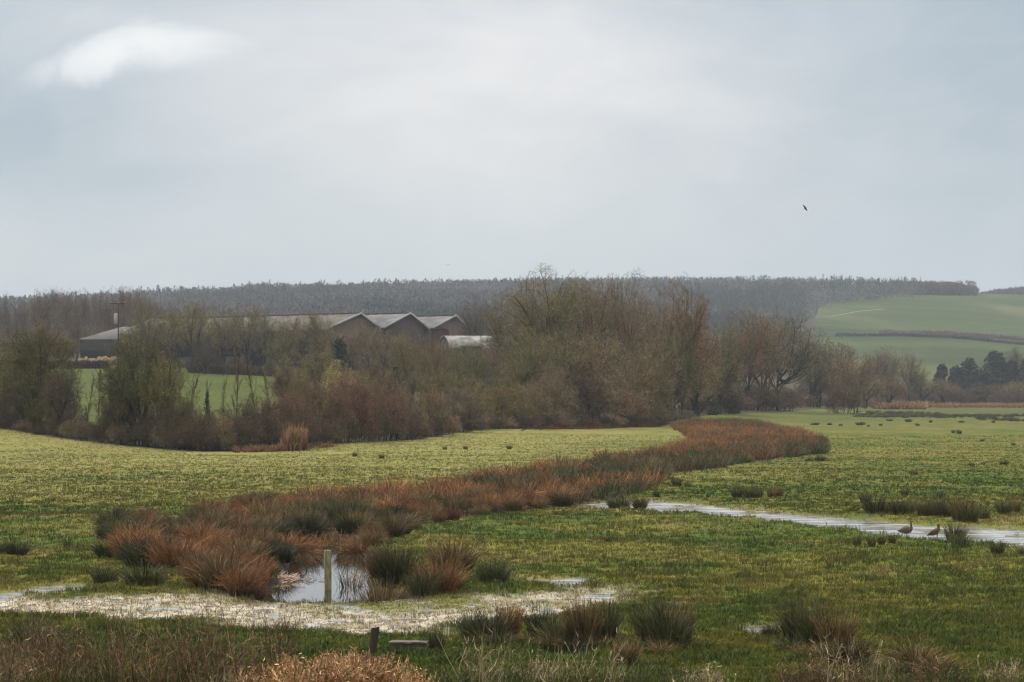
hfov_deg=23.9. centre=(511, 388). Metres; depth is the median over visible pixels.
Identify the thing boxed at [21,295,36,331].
bare tree
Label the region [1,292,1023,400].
hills
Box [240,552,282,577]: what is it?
rush tussock
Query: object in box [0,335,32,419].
bare tree
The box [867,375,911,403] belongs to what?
bare tree
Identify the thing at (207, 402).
ivy column
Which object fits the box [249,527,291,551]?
rush tussock
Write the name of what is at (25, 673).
weedy grass clump
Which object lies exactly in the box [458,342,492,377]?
bare tree
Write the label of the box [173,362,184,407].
sapling
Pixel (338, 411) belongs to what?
bare shrub
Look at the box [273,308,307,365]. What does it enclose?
bare tree
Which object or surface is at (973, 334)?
rough strip
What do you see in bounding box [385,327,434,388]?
bare tree
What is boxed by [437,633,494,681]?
pale stem clump
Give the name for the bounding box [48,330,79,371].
bare shrub
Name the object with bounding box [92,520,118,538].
rush tussock
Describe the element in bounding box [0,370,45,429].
bare tree
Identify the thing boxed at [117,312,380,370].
long barn
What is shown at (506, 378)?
bare shrub
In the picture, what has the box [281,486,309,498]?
rush tussock
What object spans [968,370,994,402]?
evergreen tree
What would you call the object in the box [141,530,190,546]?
rush tussock
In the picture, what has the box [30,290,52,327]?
bare tree
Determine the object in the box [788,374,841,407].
bare tree
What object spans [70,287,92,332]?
bare tree
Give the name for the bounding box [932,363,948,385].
evergreen tree
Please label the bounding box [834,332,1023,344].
hill hedge
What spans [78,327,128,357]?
hip roofed shed
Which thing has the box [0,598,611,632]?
shallow floodwater puddle
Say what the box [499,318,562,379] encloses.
bare tree
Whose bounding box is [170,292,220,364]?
bare tree
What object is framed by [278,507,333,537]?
rush tussock
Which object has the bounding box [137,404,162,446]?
bare shrub
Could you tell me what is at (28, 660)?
dead weed clump
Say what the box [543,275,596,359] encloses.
bare tree
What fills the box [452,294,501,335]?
bare tree
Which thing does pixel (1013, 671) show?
weedy grass clump
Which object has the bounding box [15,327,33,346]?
bare tree
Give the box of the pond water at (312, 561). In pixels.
[262,544,394,602]
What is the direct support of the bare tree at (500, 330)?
on the ground at (902, 429)
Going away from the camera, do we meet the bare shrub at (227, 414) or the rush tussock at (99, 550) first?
the rush tussock at (99, 550)
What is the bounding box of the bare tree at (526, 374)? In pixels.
[493,338,545,392]
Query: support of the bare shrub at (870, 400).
on the ground at (902, 429)
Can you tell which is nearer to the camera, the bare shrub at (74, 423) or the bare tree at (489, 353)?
the bare shrub at (74, 423)
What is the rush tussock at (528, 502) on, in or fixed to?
on the ground at (902, 429)
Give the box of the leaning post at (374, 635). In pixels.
[369,626,379,655]
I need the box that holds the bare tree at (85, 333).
[78,322,97,358]
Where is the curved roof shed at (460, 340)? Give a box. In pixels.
[438,336,514,377]
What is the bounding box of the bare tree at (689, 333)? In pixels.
[647,271,717,418]
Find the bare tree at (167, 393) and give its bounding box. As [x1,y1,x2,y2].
[133,345,199,446]
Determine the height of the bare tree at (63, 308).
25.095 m
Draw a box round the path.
[815,309,880,317]
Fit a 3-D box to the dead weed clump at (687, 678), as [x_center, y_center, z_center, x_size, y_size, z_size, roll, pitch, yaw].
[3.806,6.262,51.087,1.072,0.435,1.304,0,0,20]
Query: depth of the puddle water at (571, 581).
81.47 m
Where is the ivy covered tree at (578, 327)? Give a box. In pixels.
[575,320,581,365]
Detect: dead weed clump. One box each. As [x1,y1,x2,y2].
[0,628,47,681]
[0,635,57,681]
[8,610,77,667]
[21,619,98,681]
[52,622,123,681]
[80,594,176,681]
[106,611,195,681]
[131,609,214,681]
[166,619,239,681]
[175,592,257,681]
[215,625,278,680]
[245,606,312,665]
[421,669,465,681]
[435,669,486,681]
[462,668,512,681]
[500,672,535,681]
[513,664,565,681]
[540,669,586,681]
[566,664,622,681]
[583,674,634,681]
[608,666,658,681]
[645,676,683,681]
[662,673,720,681]
[748,667,798,681]
[766,654,825,681]
[783,646,849,681]
[816,659,875,681]
[832,665,893,681]
[865,663,931,681]
[892,661,953,681]
[922,661,976,681]
[959,669,1003,681]
[988,670,1023,681]
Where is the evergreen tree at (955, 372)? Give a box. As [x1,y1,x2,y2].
[947,365,964,389]
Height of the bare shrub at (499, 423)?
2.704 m
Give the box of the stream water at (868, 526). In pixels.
[576,501,1023,546]
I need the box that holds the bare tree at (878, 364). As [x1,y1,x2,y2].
[860,347,896,400]
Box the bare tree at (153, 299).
[145,294,163,317]
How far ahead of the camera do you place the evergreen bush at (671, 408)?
421.32 m
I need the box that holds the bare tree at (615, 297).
[592,273,640,366]
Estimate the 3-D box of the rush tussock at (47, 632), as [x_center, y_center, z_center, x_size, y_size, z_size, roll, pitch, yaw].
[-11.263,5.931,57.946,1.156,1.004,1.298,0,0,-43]
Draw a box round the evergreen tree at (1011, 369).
[1001,360,1020,386]
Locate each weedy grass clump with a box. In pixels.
[0,658,39,681]
[49,662,129,681]
[73,655,134,680]
[186,660,262,681]
[231,656,291,679]
[418,662,493,681]
[513,655,567,681]
[554,666,622,681]
[620,656,687,681]
[669,661,737,681]
[839,653,894,681]
[927,661,986,681]
[975,655,1023,681]
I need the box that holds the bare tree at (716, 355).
[674,310,728,414]
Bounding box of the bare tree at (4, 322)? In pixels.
[0,290,11,333]
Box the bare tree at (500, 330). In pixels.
[476,284,538,368]
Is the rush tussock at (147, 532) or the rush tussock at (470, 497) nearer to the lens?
the rush tussock at (147, 532)
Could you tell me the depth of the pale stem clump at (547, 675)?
51.10 m
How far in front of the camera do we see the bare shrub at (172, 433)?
254.28 m
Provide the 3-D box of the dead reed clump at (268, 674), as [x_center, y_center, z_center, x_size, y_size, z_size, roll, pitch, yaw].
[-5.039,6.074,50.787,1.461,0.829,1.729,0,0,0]
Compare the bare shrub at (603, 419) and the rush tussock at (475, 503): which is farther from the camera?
the bare shrub at (603, 419)
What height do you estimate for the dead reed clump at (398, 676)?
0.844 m
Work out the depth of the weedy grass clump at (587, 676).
51.09 m
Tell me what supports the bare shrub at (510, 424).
on the ground at (902, 429)
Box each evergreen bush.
[388,367,403,389]
[659,405,675,421]
[705,397,722,414]
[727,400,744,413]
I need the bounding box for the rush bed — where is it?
[291,416,830,502]
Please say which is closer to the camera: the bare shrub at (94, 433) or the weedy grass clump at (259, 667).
the weedy grass clump at (259, 667)
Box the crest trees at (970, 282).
[572,276,976,290]
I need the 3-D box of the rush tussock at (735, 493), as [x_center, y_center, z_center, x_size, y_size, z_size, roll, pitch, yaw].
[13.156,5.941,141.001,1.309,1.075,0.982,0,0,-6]
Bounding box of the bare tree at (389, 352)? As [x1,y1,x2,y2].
[377,334,404,365]
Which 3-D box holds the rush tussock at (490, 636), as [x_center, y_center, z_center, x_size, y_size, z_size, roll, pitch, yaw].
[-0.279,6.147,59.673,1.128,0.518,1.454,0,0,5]
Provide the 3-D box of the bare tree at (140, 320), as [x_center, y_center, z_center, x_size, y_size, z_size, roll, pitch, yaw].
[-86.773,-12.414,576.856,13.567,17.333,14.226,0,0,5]
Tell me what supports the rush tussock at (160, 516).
on the ground at (902, 429)
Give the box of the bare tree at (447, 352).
[430,340,460,373]
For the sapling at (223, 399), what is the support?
on the ground at (902, 429)
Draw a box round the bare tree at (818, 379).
[784,330,841,407]
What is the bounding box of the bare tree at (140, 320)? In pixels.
[122,302,170,360]
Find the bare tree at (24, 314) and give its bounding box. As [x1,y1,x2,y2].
[10,300,30,339]
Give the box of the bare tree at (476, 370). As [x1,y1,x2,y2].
[466,348,501,385]
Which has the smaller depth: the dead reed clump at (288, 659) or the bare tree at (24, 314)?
the dead reed clump at (288, 659)
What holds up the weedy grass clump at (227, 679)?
on the ground at (902, 429)
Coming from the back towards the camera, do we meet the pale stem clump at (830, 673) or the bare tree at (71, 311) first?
the bare tree at (71, 311)
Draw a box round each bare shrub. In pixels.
[0,400,25,427]
[0,412,22,429]
[9,418,44,431]
[20,394,63,432]
[21,327,58,361]
[25,422,53,433]
[41,414,70,436]
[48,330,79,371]
[55,417,89,438]
[61,402,89,437]
[69,422,111,440]
[86,412,115,442]
[97,401,131,442]
[104,417,137,444]
[119,422,154,445]
[132,412,165,447]
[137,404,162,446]
[147,401,187,447]
[150,417,178,448]
[160,430,189,448]
[168,401,201,448]
[170,425,205,449]
[179,406,216,450]
[189,420,227,450]
[199,412,238,450]
[203,408,246,449]
[209,427,239,449]
[223,415,257,450]
[234,394,274,447]
[235,414,271,447]
[249,413,283,447]
[253,391,304,445]
[261,350,310,402]
[265,409,292,446]
[276,407,314,443]
[278,389,324,440]
[281,367,326,414]
[295,373,357,442]
[296,410,323,445]
[307,414,335,444]
[318,359,361,420]
[323,368,380,441]
[335,417,364,442]
[349,369,377,397]
[349,413,383,441]
[362,407,397,440]
[365,380,409,439]
[377,410,410,440]
[386,385,427,438]
[391,413,425,439]
[402,366,440,409]
[404,415,433,438]
[412,383,451,435]
[415,365,456,401]
[423,415,449,436]
[432,386,489,431]
[439,411,462,434]
[452,408,480,431]
[455,379,498,428]
[461,409,495,429]
[477,415,507,428]
[478,379,537,428]
[488,415,518,428]
[490,369,527,417]
[503,417,534,428]
[508,383,554,427]
[518,413,545,427]
[519,371,583,426]
[528,413,574,427]
[537,356,572,408]
[538,408,562,426]
[545,407,578,427]
[557,368,615,425]
[565,411,588,427]
[570,414,601,426]
[578,376,655,426]
[591,416,619,426]
[593,413,628,426]
[609,361,647,422]
[616,392,668,424]
[618,416,644,425]
[635,415,658,425]
[644,415,668,425]
[661,408,679,422]
[663,367,692,406]
[676,397,710,412]
[700,392,720,410]
[711,388,746,413]
[736,394,756,410]
[737,379,778,411]
[744,400,770,410]
[754,384,804,410]
[756,392,783,410]
[801,399,823,406]
[821,377,865,413]
[847,393,877,407]
[866,396,886,404]
[894,387,925,401]
[911,389,936,402]
[927,391,947,403]
[944,386,972,403]
[953,390,983,402]
[985,389,1017,403]
[1003,389,1023,403]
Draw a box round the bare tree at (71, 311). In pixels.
[64,287,80,337]
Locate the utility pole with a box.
[111,302,125,362]
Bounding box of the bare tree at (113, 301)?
[106,288,121,326]
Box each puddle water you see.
[0,586,82,598]
[526,578,586,587]
[574,593,613,599]
[743,626,771,632]
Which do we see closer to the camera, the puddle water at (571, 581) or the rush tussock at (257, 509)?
the puddle water at (571, 581)
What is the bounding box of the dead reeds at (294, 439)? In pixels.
[231,400,1023,452]
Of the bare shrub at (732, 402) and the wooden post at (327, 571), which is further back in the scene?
the bare shrub at (732, 402)
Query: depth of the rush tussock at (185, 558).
80.47 m
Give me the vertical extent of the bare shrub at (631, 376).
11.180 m
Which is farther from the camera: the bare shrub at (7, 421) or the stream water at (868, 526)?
the bare shrub at (7, 421)
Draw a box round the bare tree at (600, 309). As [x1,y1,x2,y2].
[560,275,635,366]
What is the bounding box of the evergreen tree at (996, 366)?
[980,350,1005,389]
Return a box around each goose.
[897,521,913,535]
[927,523,940,536]
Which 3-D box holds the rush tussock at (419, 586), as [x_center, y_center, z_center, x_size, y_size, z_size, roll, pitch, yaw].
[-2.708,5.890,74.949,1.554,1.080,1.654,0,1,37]
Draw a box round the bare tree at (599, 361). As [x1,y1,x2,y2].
[551,326,626,389]
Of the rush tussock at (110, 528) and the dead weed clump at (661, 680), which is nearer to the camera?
the dead weed clump at (661, 680)
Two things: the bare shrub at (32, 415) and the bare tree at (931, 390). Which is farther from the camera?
the bare tree at (931, 390)
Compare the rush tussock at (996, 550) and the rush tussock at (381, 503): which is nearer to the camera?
the rush tussock at (996, 550)
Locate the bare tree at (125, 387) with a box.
[95,320,179,445]
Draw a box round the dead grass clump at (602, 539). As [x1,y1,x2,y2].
[595,537,627,542]
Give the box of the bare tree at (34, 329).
[27,322,43,337]
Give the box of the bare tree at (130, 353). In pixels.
[115,324,148,360]
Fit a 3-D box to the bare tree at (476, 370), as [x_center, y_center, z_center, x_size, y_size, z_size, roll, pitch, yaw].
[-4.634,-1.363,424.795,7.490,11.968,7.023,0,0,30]
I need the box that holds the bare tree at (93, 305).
[82,293,99,325]
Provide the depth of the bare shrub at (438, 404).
309.85 m
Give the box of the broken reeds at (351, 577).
[342,567,366,581]
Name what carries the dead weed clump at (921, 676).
on the ground at (902, 429)
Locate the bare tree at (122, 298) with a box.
[112,286,135,326]
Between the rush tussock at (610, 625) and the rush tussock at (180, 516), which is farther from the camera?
the rush tussock at (180, 516)
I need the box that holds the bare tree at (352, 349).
[331,326,367,374]
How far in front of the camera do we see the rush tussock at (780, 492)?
142.47 m
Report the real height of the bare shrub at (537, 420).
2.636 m
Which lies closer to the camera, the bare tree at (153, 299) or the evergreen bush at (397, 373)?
the evergreen bush at (397, 373)
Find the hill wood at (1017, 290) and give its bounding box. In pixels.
[977,286,1023,294]
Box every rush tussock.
[0,539,32,555]
[0,540,13,553]
[0,636,32,653]
[2,608,61,645]
[16,619,69,650]
[62,504,141,526]
[62,539,72,547]
[83,534,116,557]
[86,562,121,583]
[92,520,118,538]
[93,511,158,539]
[99,515,173,543]
[102,537,150,561]
[105,527,153,559]
[106,511,178,532]
[109,498,145,517]
[110,531,182,568]
[113,523,154,536]
[114,557,174,585]
[126,501,162,520]
[128,530,210,568]
[130,511,163,523]
[138,504,159,515]
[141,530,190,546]
[146,508,171,522]
[151,517,189,532]
[153,517,186,544]
[156,516,217,531]
[161,510,190,523]
[163,515,243,544]
[165,544,245,582]
[167,536,219,558]
[167,548,263,586]
[180,502,218,520]
[181,492,230,511]
[182,505,240,525]
[182,539,262,592]
[184,530,222,553]
[189,503,215,520]
[189,508,238,523]
[194,499,240,515]
[196,513,239,533]
[197,503,235,516]
[198,522,240,535]
[198,542,264,570]
[204,529,245,547]
[206,557,277,596]
[211,537,268,549]
[212,531,279,560]
[213,504,253,530]
[219,568,268,589]
[224,521,267,545]
[225,488,264,509]
[227,505,249,518]
[228,495,269,511]
[231,500,249,516]
[232,512,306,539]
[234,487,276,504]
[236,560,272,585]
[238,579,277,600]
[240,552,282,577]
[241,509,286,527]
[242,494,289,518]
[242,506,306,525]
[244,509,283,524]
[247,483,286,502]
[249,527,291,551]
[260,538,299,563]
[263,537,299,556]
[265,528,321,554]
[270,492,305,507]
[270,502,308,514]
[272,489,320,503]
[275,504,311,522]
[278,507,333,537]
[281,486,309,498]
[284,493,342,511]
[288,492,331,512]
[291,508,333,528]
[291,532,329,550]
[299,532,336,545]
[302,505,330,521]
[302,532,345,545]
[307,529,358,547]
[310,486,340,500]
[314,489,348,505]
[315,499,357,517]
[317,501,350,522]
[320,539,360,550]
[326,493,375,513]
[329,510,371,533]
[331,509,368,523]
[332,529,387,553]
[338,485,385,504]
[341,492,376,507]
[342,480,378,498]
[345,510,375,526]
[347,568,407,601]
[348,507,372,517]
[348,526,391,544]
[349,500,380,521]
[354,517,388,537]
[358,536,413,576]
[361,508,436,533]
[361,535,428,587]
[369,487,409,500]
[369,494,402,510]
[371,504,391,519]
[372,512,411,536]
[376,488,415,506]
[377,506,409,518]
[385,498,409,514]
[388,509,426,529]
[396,496,420,508]
[397,485,437,505]
[400,562,444,596]
[407,552,484,593]
[408,513,434,522]
[410,533,493,571]
[416,486,445,503]
[423,627,449,654]
[430,508,448,522]
[432,494,471,511]
[439,498,456,511]
[441,505,463,519]
[447,492,469,507]
[456,489,480,504]
[456,604,485,638]
[458,602,520,638]
[460,490,478,500]
[464,629,500,645]
[467,500,488,511]
[469,504,491,514]
[471,487,501,506]
[473,484,515,499]
[473,554,522,582]
[476,494,501,512]
[478,488,524,506]
[483,629,519,644]
[495,596,528,636]
[498,483,530,501]
[498,489,534,508]
[501,496,525,511]
[509,629,535,643]
[520,600,563,637]
[523,626,569,651]
[524,495,541,506]
[525,481,586,502]
[525,607,593,643]
[531,495,549,508]
[544,488,589,506]
[548,630,591,652]
[559,594,608,646]
[576,630,624,649]
[585,594,626,640]
[599,634,623,642]
[603,490,633,508]
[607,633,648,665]
[621,595,673,643]
[622,632,671,648]
[631,494,649,509]
[632,591,700,649]
[634,636,682,654]
[652,488,661,496]
[660,599,701,640]
[670,476,682,485]
[683,636,704,646]
[730,482,745,497]
[741,485,755,498]
[749,485,765,497]
[758,622,781,637]
[764,486,778,496]
[764,632,811,651]
[769,589,815,643]
[776,487,784,496]
[777,637,833,654]
[782,595,836,646]
[807,630,893,667]
[807,639,845,656]
[809,603,871,650]
[813,455,828,460]
[838,652,883,668]
[850,632,965,668]
[851,534,862,545]
[859,490,872,501]
[859,491,887,513]
[867,536,876,546]
[875,656,909,669]
[876,533,886,544]
[877,500,892,513]
[886,498,908,514]
[886,655,930,675]
[887,534,898,543]
[899,498,917,513]
[900,487,909,495]
[900,647,974,677]
[914,499,935,515]
[922,490,949,515]
[934,491,946,498]
[936,498,953,516]
[940,519,968,539]
[940,660,974,677]
[945,530,972,547]
[946,490,976,521]
[959,498,986,522]
[973,505,991,518]
[987,539,1007,553]
[994,498,1017,513]
[1005,496,1022,511]
[1015,545,1023,554]
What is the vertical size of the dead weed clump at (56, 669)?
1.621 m
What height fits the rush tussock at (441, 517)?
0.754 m
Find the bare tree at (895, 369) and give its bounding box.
[874,344,903,400]
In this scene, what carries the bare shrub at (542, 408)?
on the ground at (902, 429)
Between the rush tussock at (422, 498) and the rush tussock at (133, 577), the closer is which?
the rush tussock at (133, 577)
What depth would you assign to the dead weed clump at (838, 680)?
51.09 m
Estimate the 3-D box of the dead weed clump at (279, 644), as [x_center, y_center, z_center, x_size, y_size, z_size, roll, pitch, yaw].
[-5.373,5.754,55.497,1.565,1.466,1.572,0,0,0]
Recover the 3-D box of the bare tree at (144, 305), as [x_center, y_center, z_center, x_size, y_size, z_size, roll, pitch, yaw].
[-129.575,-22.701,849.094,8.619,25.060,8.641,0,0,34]
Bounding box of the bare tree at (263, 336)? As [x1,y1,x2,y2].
[247,306,281,365]
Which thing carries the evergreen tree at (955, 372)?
on the ground at (902, 429)
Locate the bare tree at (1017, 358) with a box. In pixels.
[1004,343,1023,378]
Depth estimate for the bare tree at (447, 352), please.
561.98 m
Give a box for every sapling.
[84,372,95,437]
[92,369,104,438]
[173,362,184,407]
[185,368,200,414]
[205,381,211,415]
[220,368,227,419]
[225,343,242,417]
[242,347,259,416]
[260,359,274,410]
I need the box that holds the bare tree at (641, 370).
[594,341,669,417]
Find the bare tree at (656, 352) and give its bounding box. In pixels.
[624,320,686,391]
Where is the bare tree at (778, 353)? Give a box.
[741,311,794,410]
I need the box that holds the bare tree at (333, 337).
[313,322,350,364]
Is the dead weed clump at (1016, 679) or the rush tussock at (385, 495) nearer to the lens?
the dead weed clump at (1016, 679)
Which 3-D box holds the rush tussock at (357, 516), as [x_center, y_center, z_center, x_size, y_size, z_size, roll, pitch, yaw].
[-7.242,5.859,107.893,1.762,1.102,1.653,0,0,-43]
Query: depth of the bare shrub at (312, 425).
265.44 m
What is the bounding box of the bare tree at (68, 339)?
[58,331,78,359]
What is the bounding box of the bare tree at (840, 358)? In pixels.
[811,337,860,394]
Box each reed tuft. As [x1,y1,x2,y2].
[272,584,284,600]
[332,557,371,587]
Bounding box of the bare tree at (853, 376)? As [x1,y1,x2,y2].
[829,352,880,412]
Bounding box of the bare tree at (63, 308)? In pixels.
[52,289,73,332]
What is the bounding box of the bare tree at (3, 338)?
[0,325,14,353]
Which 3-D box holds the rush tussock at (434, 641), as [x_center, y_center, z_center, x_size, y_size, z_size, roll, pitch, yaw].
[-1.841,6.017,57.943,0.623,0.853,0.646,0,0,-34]
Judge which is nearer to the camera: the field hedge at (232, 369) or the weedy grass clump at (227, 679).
the weedy grass clump at (227, 679)
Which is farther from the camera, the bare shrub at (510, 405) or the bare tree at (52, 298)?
the bare tree at (52, 298)
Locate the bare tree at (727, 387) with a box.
[703,356,749,413]
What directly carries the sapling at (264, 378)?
on the ground at (902, 429)
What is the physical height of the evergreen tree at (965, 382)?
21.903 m
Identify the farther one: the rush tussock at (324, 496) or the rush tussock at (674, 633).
the rush tussock at (324, 496)
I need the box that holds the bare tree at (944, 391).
[924,376,962,402]
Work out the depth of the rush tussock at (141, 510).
111.55 m
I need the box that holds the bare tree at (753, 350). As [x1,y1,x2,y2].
[713,301,776,409]
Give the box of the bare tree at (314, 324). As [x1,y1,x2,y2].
[297,303,334,364]
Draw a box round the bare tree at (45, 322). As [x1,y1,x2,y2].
[25,309,48,358]
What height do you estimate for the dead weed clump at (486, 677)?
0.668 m
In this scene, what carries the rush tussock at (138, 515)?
on the ground at (902, 429)
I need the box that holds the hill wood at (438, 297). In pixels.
[0,274,934,349]
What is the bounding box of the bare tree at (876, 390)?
[860,369,887,408]
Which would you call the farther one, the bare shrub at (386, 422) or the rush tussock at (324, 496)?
the bare shrub at (386, 422)
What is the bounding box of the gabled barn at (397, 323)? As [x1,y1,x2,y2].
[297,312,429,370]
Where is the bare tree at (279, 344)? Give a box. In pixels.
[261,324,302,366]
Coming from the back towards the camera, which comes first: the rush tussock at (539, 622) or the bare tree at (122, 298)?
the bare tree at (122, 298)
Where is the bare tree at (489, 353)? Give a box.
[478,336,504,374]
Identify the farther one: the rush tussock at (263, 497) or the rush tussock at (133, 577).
the rush tussock at (263, 497)
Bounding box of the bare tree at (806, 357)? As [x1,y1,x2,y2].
[734,306,830,410]
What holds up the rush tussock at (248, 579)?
on the ground at (902, 429)
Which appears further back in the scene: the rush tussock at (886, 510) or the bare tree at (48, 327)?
the bare tree at (48, 327)
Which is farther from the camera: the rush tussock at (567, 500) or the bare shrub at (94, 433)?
the bare shrub at (94, 433)
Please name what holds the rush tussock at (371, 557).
on the ground at (902, 429)
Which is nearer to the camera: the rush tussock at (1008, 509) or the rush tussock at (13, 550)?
the rush tussock at (13, 550)
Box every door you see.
[99,343,111,357]
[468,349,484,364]
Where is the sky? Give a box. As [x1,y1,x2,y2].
[0,0,1023,298]
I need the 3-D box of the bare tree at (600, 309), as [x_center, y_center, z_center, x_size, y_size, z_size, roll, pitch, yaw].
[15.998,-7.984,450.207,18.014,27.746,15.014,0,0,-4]
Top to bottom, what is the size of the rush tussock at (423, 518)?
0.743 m
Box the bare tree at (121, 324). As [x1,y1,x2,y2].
[108,307,130,329]
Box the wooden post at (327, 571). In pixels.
[324,550,331,590]
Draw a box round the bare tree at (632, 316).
[602,266,671,362]
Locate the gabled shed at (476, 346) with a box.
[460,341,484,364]
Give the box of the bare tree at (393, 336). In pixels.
[390,331,417,370]
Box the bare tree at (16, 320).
[8,312,25,337]
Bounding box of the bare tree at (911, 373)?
[891,349,930,401]
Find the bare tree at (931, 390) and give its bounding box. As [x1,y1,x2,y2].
[904,372,941,401]
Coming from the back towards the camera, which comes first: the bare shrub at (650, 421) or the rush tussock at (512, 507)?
the bare shrub at (650, 421)
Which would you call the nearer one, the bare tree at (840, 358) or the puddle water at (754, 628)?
the puddle water at (754, 628)
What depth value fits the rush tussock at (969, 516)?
115.31 m
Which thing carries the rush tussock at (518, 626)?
on the ground at (902, 429)
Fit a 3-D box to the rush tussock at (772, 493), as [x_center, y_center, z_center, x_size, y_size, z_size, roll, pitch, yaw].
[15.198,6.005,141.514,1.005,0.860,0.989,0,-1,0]
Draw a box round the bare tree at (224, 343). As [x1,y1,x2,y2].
[208,303,243,362]
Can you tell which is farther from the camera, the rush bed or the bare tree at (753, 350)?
the bare tree at (753, 350)
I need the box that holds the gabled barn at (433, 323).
[415,314,468,369]
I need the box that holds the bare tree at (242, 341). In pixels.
[226,299,270,364]
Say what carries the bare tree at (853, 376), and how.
on the ground at (902, 429)
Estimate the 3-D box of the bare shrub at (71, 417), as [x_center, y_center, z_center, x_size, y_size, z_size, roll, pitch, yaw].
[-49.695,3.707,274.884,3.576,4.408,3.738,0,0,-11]
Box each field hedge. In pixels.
[10,359,108,368]
[184,363,357,380]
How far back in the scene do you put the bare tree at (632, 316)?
438.24 m
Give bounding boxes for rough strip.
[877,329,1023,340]
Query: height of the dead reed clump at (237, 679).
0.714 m
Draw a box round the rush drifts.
[851,410,1023,421]
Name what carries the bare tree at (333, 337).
on the ground at (902, 429)
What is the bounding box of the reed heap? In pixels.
[275,570,300,582]
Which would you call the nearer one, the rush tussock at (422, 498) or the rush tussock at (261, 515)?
the rush tussock at (261, 515)
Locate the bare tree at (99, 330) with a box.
[91,322,107,334]
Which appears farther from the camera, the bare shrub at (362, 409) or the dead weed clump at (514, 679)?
the bare shrub at (362, 409)
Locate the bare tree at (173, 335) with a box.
[152,301,193,366]
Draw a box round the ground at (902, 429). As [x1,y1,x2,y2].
[0,345,1023,681]
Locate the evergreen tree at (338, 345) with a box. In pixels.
[329,336,346,378]
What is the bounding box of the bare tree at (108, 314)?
[94,292,113,330]
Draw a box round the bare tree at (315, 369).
[295,340,340,387]
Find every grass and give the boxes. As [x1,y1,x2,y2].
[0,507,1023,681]
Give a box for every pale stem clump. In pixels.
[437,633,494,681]
[467,616,529,681]
[509,637,581,681]
[556,627,627,681]
[588,648,640,681]
[803,657,851,681]
[809,633,872,681]
[847,639,900,681]
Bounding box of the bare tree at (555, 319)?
[491,263,609,359]
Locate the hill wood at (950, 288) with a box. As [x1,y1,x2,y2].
[888,280,979,295]
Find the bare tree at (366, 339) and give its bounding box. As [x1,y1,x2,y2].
[351,318,386,366]
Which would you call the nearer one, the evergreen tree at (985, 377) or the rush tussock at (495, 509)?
the rush tussock at (495, 509)
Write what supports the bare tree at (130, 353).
on the ground at (902, 429)
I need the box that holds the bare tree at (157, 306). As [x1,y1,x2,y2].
[154,301,170,318]
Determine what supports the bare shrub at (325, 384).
on the ground at (902, 429)
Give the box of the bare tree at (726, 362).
[705,318,748,412]
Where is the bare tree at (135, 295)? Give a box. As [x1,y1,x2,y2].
[125,287,144,317]
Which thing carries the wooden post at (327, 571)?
in the pond water at (312, 561)
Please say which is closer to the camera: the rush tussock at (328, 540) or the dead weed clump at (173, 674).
the dead weed clump at (173, 674)
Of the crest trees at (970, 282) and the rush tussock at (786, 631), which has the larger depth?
the crest trees at (970, 282)
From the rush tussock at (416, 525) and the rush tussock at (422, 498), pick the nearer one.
the rush tussock at (416, 525)
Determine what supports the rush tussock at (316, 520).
on the ground at (902, 429)
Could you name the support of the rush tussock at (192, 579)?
on the ground at (902, 429)
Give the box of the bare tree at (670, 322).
[624,292,683,361]
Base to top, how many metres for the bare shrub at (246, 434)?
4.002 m
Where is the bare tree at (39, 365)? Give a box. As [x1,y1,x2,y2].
[0,314,83,425]
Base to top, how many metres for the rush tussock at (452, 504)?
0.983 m
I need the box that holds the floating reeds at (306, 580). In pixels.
[280,577,323,583]
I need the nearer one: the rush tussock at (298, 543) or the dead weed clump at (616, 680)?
the dead weed clump at (616, 680)
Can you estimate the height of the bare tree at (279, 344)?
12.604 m
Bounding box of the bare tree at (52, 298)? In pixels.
[42,285,59,329]
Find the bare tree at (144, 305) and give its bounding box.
[132,289,152,319]
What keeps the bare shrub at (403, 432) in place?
on the ground at (902, 429)
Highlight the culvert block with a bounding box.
[389,640,429,650]
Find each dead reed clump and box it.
[227,665,272,681]
[238,658,298,681]
[255,652,316,673]
[267,656,348,681]
[285,652,361,681]
[310,648,371,668]
[317,644,399,681]
[334,648,406,681]
[361,655,426,681]
[387,667,439,681]
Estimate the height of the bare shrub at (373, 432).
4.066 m
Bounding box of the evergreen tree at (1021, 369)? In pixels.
[1016,358,1023,400]
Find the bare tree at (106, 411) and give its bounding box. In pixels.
[94,354,143,444]
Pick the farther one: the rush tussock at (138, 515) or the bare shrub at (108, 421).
the bare shrub at (108, 421)
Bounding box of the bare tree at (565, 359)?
[523,329,598,389]
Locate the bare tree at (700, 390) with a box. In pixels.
[684,356,725,416]
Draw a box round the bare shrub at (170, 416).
[147,401,187,447]
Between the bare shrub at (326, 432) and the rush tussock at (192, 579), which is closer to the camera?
the rush tussock at (192, 579)
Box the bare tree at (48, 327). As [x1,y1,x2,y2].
[36,321,56,343]
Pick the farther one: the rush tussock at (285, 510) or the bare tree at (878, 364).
the bare tree at (878, 364)
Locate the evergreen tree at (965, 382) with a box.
[957,357,979,395]
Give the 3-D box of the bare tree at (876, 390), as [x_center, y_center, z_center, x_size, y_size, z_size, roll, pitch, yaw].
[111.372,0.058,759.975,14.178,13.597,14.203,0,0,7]
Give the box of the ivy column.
[203,392,209,422]
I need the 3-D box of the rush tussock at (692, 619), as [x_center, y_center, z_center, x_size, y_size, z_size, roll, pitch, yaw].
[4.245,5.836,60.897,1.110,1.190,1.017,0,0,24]
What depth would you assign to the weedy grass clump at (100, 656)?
52.62 m
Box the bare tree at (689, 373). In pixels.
[643,324,697,404]
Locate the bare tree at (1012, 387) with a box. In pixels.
[996,379,1023,402]
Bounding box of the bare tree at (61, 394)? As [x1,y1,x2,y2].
[36,362,85,435]

